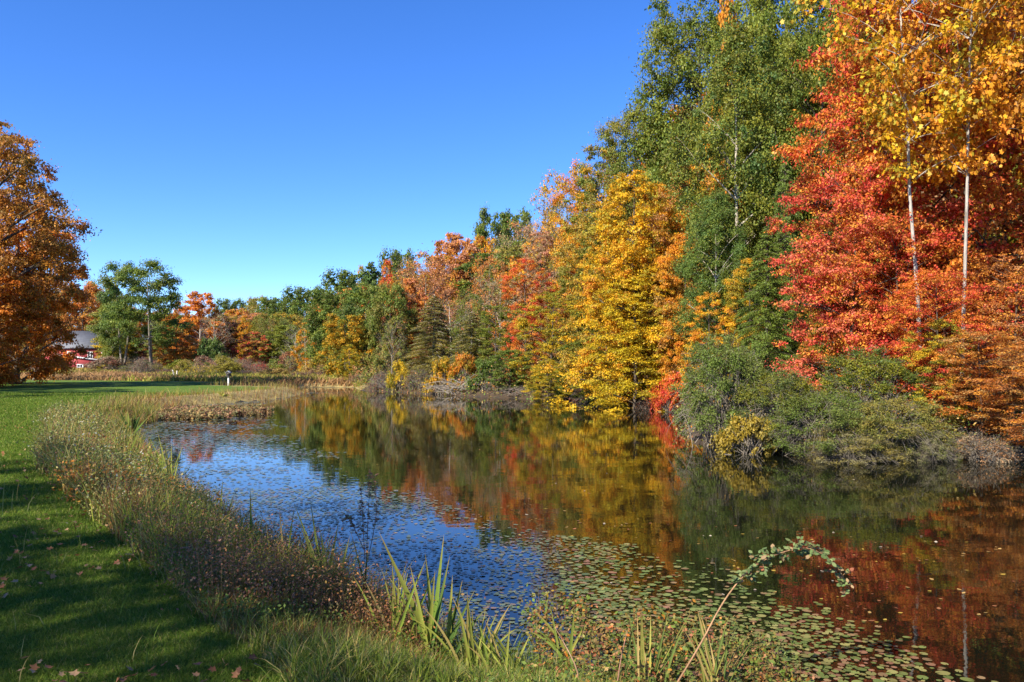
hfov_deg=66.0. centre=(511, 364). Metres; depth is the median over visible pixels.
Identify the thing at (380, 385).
fallen branches
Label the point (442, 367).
shrub
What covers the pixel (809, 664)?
lily pad
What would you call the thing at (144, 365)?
shrub
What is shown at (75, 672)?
fallen leaf
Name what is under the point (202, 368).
shrub
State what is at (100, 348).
tree
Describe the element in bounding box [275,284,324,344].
oak tree
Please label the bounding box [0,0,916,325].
sky
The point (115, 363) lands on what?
shrub
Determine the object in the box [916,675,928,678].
lily pad
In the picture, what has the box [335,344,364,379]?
sapling
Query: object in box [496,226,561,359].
tree
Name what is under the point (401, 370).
shrub
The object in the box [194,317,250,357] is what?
tree
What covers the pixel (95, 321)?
tree
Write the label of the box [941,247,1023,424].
maple tree
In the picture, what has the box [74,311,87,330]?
tree
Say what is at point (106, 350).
tree
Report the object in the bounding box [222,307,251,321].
maple tree
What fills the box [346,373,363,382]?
shrub
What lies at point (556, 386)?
shrub
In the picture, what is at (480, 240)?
maple tree
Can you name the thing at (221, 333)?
bare tree
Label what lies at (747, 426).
shrub
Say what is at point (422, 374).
shrub
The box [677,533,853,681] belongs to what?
rose cane
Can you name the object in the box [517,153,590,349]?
tree
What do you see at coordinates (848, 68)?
maple tree
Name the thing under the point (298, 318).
tree
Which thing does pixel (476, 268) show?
tree
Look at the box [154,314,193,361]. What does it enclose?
tree
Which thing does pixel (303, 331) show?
tree
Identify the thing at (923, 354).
sapling
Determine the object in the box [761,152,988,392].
maple tree
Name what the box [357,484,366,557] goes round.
loosestrife
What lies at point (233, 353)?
maple tree
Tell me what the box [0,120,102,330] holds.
maple tree
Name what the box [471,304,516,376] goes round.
tree
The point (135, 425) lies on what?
iris clump
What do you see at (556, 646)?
iris clump
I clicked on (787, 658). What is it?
lily pad
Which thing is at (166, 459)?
iris clump
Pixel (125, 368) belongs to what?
shrub
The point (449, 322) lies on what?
bare tree
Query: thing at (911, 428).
shrub
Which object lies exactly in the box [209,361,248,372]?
shrub
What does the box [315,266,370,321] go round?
oak tree
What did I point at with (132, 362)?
shrub
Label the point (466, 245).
maple tree
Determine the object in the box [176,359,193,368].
shrub
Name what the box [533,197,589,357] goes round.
tree
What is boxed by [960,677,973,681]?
lily pad
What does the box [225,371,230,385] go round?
birdhouse
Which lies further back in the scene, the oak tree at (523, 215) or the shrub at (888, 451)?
the oak tree at (523, 215)
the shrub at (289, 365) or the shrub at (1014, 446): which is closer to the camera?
the shrub at (1014, 446)
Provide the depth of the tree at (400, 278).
96.30 m
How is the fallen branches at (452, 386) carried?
in the pond water
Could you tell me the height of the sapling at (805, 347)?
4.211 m
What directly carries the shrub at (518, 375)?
on the woodland floor
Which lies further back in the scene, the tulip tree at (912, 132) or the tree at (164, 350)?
the tree at (164, 350)
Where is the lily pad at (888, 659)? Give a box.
[884,657,893,661]
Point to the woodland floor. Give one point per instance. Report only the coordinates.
(524, 396)
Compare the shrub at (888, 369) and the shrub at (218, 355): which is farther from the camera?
the shrub at (218, 355)
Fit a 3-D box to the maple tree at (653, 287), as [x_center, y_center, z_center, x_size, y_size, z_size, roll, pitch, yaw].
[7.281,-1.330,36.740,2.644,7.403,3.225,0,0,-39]
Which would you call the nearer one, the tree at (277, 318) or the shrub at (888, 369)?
the shrub at (888, 369)
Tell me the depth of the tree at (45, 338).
194.72 m
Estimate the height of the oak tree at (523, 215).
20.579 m
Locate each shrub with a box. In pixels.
[82,355,128,370]
[89,369,105,372]
[113,364,138,371]
[117,359,140,369]
[129,357,153,372]
[138,362,168,372]
[142,357,162,366]
[154,369,171,372]
[163,358,186,369]
[170,360,191,372]
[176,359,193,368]
[184,364,222,373]
[191,351,201,362]
[194,355,213,363]
[194,361,205,367]
[197,336,231,360]
[207,356,239,372]
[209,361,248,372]
[214,353,223,363]
[235,369,254,374]
[237,356,257,366]
[240,362,261,372]
[247,361,270,371]
[255,367,291,374]
[264,358,284,368]
[269,363,286,373]
[278,350,295,367]
[282,355,307,372]
[286,359,299,370]
[291,371,313,376]
[298,358,329,375]
[305,365,326,375]
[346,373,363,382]
[348,354,374,379]
[362,351,395,384]
[366,370,394,387]
[385,359,411,390]
[400,367,432,390]
[421,356,460,394]
[444,352,477,390]
[461,356,500,391]
[485,367,523,391]
[502,345,536,390]
[553,360,585,400]
[565,378,611,403]
[633,396,666,410]
[651,387,681,411]
[666,327,776,446]
[709,413,778,456]
[720,365,829,447]
[745,389,900,458]
[787,425,921,465]
[806,343,941,427]
[832,394,977,458]
[901,425,965,462]
[946,428,1023,463]
[986,424,1023,457]
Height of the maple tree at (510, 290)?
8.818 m
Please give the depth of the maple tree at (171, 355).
117.04 m
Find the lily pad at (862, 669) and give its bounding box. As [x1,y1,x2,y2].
[855,667,866,670]
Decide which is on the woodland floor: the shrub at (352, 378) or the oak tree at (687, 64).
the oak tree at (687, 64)
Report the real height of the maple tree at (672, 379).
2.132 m
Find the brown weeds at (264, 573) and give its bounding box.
[22,428,488,654]
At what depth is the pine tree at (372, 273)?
105.64 m
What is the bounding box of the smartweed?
[514,580,827,681]
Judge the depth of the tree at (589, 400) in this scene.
41.67 m
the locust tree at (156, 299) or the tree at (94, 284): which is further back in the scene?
the tree at (94, 284)
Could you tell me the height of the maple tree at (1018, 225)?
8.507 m
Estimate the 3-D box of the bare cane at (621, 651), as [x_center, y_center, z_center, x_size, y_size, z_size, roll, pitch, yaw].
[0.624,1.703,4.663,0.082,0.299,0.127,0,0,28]
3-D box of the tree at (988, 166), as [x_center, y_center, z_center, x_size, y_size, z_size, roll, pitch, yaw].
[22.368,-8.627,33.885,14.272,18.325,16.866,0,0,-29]
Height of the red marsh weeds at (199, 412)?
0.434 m
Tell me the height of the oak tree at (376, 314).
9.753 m
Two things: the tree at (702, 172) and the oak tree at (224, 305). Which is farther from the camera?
the oak tree at (224, 305)
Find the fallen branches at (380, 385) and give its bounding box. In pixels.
[364,378,398,390]
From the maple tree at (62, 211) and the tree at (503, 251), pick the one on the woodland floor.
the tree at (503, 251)
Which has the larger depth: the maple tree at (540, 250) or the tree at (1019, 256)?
the maple tree at (540, 250)
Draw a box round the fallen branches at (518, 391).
[494,382,536,397]
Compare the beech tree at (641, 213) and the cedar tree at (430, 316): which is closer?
the beech tree at (641, 213)
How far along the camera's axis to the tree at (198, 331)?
138.41 m
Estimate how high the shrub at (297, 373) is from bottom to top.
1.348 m
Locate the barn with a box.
[44,331,101,367]
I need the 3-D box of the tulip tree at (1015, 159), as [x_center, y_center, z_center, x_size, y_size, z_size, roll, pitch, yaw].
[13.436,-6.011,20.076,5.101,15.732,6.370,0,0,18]
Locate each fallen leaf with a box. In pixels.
[30,663,39,669]
[69,669,79,675]
[208,665,215,671]
[231,670,239,677]
[249,653,257,659]
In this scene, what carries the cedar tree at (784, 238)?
on the woodland floor
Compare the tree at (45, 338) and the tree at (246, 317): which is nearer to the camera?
the tree at (246, 317)
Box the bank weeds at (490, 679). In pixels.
[51,465,652,681]
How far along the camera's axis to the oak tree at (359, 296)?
82.09 m
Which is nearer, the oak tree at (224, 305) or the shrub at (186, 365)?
the shrub at (186, 365)
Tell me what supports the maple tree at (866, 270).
on the woodland floor
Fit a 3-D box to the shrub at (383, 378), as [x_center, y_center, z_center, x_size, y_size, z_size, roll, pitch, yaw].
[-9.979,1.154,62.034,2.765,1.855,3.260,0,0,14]
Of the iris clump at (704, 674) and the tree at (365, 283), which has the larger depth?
the tree at (365, 283)
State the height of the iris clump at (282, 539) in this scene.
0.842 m
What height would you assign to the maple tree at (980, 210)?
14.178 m
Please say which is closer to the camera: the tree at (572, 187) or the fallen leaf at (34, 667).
the fallen leaf at (34, 667)
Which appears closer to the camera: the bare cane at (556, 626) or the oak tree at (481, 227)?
the bare cane at (556, 626)
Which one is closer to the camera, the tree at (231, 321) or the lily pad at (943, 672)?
the lily pad at (943, 672)
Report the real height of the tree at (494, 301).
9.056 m
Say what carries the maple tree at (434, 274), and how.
on the woodland floor
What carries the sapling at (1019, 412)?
on the woodland floor
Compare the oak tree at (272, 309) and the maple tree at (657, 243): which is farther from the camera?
the oak tree at (272, 309)
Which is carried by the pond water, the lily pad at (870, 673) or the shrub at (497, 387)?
the lily pad at (870, 673)
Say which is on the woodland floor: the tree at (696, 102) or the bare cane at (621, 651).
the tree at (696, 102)
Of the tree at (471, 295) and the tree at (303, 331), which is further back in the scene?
the tree at (303, 331)
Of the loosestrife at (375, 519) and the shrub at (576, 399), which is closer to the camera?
the loosestrife at (375, 519)
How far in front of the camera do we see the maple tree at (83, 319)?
163.27 m
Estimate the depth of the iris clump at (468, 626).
5.07 m
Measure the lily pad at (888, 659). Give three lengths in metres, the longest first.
0.073 x 0.067 x 0.001 m
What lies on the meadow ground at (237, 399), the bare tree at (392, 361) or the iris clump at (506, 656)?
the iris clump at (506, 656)
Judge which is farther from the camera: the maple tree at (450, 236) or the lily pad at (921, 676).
the maple tree at (450, 236)
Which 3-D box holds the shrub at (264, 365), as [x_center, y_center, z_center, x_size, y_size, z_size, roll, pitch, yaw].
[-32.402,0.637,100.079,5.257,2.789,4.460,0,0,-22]
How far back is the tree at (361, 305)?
101.38 m
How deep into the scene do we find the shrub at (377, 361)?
65.56 m
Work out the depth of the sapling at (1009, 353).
17.42 m
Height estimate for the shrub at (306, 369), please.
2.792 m
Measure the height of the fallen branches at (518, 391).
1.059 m
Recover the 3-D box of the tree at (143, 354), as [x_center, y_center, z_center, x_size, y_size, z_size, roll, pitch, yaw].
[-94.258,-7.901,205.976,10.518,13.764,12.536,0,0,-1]
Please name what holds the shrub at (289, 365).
on the meadow ground at (237, 399)
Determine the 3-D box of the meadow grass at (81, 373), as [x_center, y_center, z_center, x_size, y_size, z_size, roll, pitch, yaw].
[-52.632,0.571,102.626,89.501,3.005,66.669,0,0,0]
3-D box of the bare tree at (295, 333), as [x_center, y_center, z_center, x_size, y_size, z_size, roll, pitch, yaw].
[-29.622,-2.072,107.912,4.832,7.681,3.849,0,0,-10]
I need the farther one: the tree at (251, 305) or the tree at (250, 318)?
the tree at (251, 305)
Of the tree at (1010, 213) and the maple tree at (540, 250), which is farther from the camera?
the maple tree at (540, 250)
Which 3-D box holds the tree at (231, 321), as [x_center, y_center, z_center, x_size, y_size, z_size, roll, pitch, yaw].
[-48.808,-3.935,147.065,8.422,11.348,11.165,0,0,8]
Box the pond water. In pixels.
[134,387,1023,681]
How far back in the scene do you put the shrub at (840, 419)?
17.35 m
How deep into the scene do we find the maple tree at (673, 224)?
39.32 m
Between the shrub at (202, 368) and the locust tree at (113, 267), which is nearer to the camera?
the shrub at (202, 368)
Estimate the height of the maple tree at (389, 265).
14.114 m
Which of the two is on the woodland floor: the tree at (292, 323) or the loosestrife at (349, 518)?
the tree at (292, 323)
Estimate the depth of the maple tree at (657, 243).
41.69 m
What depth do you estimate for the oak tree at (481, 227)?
110.07 m
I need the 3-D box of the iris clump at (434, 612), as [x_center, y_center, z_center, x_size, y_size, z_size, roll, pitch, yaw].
[-0.616,1.567,5.246,0.944,0.948,0.222,0,0,0]
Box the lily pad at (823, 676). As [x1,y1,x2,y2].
[818,674,828,677]
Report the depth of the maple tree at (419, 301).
75.55 m
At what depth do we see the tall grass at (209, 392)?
25.94 m
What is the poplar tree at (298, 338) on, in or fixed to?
on the meadow ground at (237, 399)
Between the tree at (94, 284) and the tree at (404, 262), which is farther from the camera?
the tree at (94, 284)
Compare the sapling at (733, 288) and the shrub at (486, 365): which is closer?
the sapling at (733, 288)
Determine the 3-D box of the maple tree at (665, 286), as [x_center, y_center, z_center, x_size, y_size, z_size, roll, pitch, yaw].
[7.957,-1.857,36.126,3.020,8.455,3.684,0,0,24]
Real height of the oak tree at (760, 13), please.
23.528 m
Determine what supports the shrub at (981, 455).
on the woodland floor
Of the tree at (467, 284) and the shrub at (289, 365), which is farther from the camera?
the shrub at (289, 365)
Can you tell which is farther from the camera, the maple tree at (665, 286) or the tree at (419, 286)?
the tree at (419, 286)
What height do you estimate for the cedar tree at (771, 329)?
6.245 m
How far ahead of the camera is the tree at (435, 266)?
89.88 m
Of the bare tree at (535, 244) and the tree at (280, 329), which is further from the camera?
the tree at (280, 329)
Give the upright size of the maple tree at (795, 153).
9.811 m
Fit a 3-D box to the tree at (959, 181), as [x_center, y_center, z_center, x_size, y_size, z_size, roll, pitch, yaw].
[20.939,-7.510,34.342,12.657,16.356,14.958,0,0,-27]
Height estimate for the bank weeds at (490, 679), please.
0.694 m
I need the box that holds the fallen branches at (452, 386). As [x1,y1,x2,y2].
[423,373,489,394]
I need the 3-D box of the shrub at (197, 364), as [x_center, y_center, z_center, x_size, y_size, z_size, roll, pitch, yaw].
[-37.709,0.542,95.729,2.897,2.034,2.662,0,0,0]
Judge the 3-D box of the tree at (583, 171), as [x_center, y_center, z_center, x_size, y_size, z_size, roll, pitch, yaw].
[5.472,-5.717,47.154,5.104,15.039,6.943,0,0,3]
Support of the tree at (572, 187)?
on the woodland floor
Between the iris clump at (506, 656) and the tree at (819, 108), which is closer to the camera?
the iris clump at (506, 656)
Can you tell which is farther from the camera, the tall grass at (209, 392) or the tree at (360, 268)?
the tree at (360, 268)
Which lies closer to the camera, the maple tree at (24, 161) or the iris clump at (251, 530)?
the iris clump at (251, 530)
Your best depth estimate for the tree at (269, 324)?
132.00 m
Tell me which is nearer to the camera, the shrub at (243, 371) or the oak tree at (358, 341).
the oak tree at (358, 341)
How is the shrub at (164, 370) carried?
on the meadow ground at (237, 399)
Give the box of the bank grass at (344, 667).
[223,572,583,681]
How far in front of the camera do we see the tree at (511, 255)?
73.79 m
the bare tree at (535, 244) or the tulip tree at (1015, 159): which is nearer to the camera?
the tulip tree at (1015, 159)
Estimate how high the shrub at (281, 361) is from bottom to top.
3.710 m
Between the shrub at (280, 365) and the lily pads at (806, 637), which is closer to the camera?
the lily pads at (806, 637)
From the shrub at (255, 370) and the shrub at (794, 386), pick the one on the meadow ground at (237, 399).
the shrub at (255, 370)
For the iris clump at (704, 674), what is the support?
in the pond water
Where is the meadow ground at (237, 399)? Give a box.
[47,379,449,681]
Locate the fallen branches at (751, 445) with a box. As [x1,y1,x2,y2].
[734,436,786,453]
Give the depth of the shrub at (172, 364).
111.27 m
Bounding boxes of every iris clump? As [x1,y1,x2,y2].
[110,430,145,454]
[114,409,148,433]
[147,431,182,476]
[220,481,233,518]
[239,495,262,555]
[245,505,327,564]
[293,501,349,573]
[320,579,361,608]
[336,559,450,648]
[350,530,368,598]
[370,535,485,663]
[413,593,524,674]
[466,620,560,675]
[521,607,588,663]
[604,609,692,681]
[682,610,768,681]
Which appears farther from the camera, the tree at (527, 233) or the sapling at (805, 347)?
the tree at (527, 233)
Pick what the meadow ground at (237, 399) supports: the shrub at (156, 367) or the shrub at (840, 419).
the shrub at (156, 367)
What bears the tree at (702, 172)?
on the woodland floor
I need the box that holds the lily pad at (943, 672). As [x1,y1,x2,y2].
[935,671,949,674]
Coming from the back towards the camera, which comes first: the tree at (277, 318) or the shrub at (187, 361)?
the tree at (277, 318)
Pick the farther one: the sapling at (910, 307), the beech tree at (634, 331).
the beech tree at (634, 331)
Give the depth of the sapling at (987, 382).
16.93 m
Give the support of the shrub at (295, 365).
on the meadow ground at (237, 399)
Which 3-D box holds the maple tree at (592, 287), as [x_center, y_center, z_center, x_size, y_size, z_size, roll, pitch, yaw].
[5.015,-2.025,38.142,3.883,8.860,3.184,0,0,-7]
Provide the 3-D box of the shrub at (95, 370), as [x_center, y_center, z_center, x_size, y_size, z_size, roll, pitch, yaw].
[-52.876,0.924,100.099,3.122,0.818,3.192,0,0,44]
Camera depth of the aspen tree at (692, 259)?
30.68 m
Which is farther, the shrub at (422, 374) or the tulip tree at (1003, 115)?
the shrub at (422, 374)
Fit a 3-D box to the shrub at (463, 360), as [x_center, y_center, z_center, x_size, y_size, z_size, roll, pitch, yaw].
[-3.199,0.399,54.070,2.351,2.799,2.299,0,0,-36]
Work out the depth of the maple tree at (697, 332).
29.78 m
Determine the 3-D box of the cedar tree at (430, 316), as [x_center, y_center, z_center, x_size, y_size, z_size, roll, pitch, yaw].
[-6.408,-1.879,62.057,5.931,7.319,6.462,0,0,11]
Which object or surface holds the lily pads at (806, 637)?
on the pond water
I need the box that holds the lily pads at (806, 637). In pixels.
[136,391,925,681]
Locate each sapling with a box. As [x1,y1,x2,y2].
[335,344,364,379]
[520,359,572,400]
[722,258,772,393]
[793,279,869,394]
[870,267,1009,419]
[898,318,979,432]
[909,328,1023,444]
[961,358,1023,445]
[996,320,1023,420]
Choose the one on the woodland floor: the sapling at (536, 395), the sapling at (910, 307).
the sapling at (910, 307)
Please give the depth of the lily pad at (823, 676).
5.17 m
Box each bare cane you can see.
[555,623,582,677]
[610,626,627,680]
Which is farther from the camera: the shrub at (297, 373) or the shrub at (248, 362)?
the shrub at (248, 362)
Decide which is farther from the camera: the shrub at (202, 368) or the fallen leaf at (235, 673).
the shrub at (202, 368)
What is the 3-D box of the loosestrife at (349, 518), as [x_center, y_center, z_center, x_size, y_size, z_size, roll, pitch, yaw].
[-1.470,1.544,7.301,0.206,0.340,0.092,0,0,0]
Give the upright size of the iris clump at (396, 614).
0.722 m
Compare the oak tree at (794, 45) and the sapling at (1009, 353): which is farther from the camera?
the oak tree at (794, 45)
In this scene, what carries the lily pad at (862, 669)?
on the pond water
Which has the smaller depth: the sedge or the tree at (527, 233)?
the sedge
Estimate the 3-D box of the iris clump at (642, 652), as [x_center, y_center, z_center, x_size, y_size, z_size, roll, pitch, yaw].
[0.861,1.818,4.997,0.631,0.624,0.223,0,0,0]
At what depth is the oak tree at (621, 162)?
45.46 m
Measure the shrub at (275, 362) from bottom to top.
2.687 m
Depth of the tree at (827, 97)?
37.88 m
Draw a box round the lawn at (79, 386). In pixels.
[0,380,281,681]
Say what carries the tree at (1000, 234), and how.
on the woodland floor
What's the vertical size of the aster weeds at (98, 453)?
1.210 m
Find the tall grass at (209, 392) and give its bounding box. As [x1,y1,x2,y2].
[1,377,462,483]
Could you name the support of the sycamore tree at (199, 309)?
on the woodland floor
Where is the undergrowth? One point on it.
(531, 363)
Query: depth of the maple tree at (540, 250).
59.52 m
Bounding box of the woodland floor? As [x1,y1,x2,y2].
[133,349,1023,459]
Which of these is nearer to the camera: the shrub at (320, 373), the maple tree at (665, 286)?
the maple tree at (665, 286)
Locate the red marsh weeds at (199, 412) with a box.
[152,403,274,419]
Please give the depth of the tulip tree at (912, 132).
18.84 m
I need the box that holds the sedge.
[0,390,635,681]
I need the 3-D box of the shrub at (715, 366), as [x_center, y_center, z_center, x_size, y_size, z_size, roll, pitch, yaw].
[5.518,0.589,20.037,2.960,3.096,3.166,0,0,-10]
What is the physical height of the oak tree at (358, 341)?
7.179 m
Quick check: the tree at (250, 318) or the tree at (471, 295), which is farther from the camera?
the tree at (250, 318)
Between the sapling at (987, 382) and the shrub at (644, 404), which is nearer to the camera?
the sapling at (987, 382)
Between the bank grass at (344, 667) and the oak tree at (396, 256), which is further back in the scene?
the oak tree at (396, 256)
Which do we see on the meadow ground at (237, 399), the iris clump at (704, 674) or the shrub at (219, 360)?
the shrub at (219, 360)
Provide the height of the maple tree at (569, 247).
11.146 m
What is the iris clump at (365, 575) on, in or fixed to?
on the meadow ground at (237, 399)
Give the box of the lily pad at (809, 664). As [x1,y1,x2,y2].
[804,663,815,666]
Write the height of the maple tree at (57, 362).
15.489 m
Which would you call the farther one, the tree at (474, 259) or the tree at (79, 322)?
the tree at (79, 322)
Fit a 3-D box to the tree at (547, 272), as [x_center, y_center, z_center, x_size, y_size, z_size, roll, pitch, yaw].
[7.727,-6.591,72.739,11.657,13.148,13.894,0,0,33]
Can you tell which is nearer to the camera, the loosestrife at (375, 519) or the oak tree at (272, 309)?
the loosestrife at (375, 519)
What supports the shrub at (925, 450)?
on the woodland floor
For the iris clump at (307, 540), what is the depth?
6.52 m
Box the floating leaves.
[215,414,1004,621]
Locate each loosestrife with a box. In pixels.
[342,513,363,549]
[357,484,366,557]
[364,470,374,557]
[368,473,380,557]
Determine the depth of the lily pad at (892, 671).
5.24 m
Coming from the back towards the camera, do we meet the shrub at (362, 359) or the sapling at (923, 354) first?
the shrub at (362, 359)
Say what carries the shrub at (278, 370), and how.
on the meadow ground at (237, 399)
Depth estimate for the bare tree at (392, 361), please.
62.97 m
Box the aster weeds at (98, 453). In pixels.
[16,397,252,533]
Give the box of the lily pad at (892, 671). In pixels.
[887,670,897,673]
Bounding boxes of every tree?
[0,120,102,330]
[0,201,100,383]
[0,269,53,386]
[1,184,87,379]
[20,313,71,356]
[52,280,104,330]
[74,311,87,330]
[84,278,121,326]
[84,300,143,360]
[86,259,158,364]
[90,333,144,360]
[97,304,131,364]
[104,256,198,363]
[127,307,147,356]
[136,311,157,357]
[140,314,195,363]
[142,331,199,366]
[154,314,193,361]
[163,290,239,361]
[188,318,211,350]
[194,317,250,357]
[197,315,234,352]
[202,321,247,360]
[213,297,246,316]
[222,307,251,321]
[228,315,275,354]
[228,331,274,363]
[230,313,266,354]
[236,315,254,357]
[238,313,294,357]
[239,295,275,316]
[251,318,294,360]
[253,295,299,320]
[253,324,307,363]
[268,312,303,347]
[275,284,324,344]
[278,314,303,353]
[281,326,306,362]
[290,323,318,369]
[291,312,318,365]
[300,288,360,372]
[307,285,372,356]
[308,310,374,376]
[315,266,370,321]
[328,281,396,370]
[357,264,364,283]
[358,261,378,318]
[359,275,387,345]
[363,281,419,373]
[364,268,452,365]
[373,266,447,352]
[374,319,410,372]
[376,245,416,361]
[379,258,397,319]
[380,277,434,370]
[394,254,435,325]
[398,294,467,379]
[402,243,476,341]
[404,254,465,356]
[423,232,465,297]
[423,236,491,356]
[424,295,469,360]
[439,312,499,385]
[445,253,503,355]
[445,287,488,364]
[454,252,530,357]
[457,234,500,319]
[459,249,516,353]
[465,239,542,354]
[470,202,513,253]
[471,271,537,369]
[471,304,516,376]
[477,230,528,327]
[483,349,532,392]
[486,206,539,253]
[494,237,557,336]
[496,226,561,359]
[498,258,555,387]
[507,214,542,360]
[508,291,587,395]
[509,230,569,378]
[511,198,568,362]
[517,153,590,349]
[528,235,593,341]
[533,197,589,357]
[540,169,693,408]
[543,157,629,361]
[547,220,617,328]
[550,199,649,398]
[553,247,603,375]
[556,330,615,402]
[561,143,632,368]
[574,232,654,406]
[580,109,679,365]
[581,272,679,411]
[616,0,761,311]
[620,198,695,365]
[621,181,691,389]
[638,261,694,393]
[642,164,731,387]
[646,371,689,410]
[650,12,805,403]
[654,233,705,405]
[661,88,764,194]
[667,188,760,382]
[671,292,739,408]
[678,57,839,271]
[685,0,891,327]
[703,0,743,299]
[723,224,812,414]
[744,0,920,335]
[753,1,881,379]
[755,16,896,339]
[755,151,818,380]
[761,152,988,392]
[771,81,960,398]
[780,0,1023,404]
[783,0,1023,363]
[799,1,1023,334]
[802,1,1020,339]
[817,0,1023,337]
[818,209,982,404]
[827,0,1023,432]
[848,114,1023,424]
[878,0,1023,414]
[880,14,1018,364]
[926,63,1020,270]
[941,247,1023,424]
[945,2,1023,186]
[987,145,1023,258]
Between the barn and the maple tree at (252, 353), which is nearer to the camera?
the maple tree at (252, 353)
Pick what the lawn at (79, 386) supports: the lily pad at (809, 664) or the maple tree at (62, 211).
the maple tree at (62, 211)
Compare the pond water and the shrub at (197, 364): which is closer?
the pond water
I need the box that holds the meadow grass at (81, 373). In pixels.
[20,367,365,386]
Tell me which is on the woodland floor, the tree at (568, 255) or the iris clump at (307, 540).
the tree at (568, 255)
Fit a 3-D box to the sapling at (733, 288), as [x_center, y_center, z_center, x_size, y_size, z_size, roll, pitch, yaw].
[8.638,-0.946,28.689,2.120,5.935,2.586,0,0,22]
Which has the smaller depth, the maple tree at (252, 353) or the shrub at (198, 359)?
the shrub at (198, 359)
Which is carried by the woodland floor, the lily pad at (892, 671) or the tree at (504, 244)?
the tree at (504, 244)
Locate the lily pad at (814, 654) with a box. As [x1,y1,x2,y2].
[808,653,819,656]
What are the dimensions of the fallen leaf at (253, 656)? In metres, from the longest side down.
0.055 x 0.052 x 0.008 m
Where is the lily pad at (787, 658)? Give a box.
[780,656,791,660]
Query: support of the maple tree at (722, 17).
on the woodland floor
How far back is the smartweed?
5.47 m
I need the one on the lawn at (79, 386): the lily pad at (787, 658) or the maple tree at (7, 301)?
the maple tree at (7, 301)
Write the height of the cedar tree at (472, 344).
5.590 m
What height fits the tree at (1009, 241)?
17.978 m
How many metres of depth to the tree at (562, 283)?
46.27 m
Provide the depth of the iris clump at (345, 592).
5.87 m
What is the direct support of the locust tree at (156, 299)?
on the meadow ground at (237, 399)
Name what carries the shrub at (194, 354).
on the meadow ground at (237, 399)
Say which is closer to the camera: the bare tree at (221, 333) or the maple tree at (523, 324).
the maple tree at (523, 324)
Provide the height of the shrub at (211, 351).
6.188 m
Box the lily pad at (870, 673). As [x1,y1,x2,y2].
[866,671,875,675]
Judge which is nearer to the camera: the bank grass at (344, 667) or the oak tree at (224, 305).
the bank grass at (344, 667)
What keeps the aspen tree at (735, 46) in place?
on the woodland floor
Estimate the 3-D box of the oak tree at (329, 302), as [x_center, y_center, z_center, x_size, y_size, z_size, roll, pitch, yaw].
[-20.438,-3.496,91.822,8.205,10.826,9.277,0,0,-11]
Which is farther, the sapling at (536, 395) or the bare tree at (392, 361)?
the bare tree at (392, 361)
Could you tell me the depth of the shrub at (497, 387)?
49.96 m
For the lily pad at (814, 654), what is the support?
on the pond water
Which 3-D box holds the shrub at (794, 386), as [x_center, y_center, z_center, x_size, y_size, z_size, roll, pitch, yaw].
[6.339,0.980,18.976,2.992,1.964,2.798,0,0,-40]
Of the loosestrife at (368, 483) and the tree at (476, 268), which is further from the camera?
the tree at (476, 268)
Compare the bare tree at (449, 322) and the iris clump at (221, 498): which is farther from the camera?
the bare tree at (449, 322)
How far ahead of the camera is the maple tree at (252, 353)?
119.27 m
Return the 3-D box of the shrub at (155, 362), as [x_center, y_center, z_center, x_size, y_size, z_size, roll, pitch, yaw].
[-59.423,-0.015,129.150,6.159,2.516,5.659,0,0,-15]
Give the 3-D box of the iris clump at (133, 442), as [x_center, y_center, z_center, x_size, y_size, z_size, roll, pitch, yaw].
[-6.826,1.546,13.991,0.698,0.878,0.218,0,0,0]
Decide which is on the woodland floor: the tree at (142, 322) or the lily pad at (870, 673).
the tree at (142, 322)
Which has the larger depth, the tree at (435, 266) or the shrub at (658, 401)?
the tree at (435, 266)
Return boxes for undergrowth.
[354,345,1023,455]

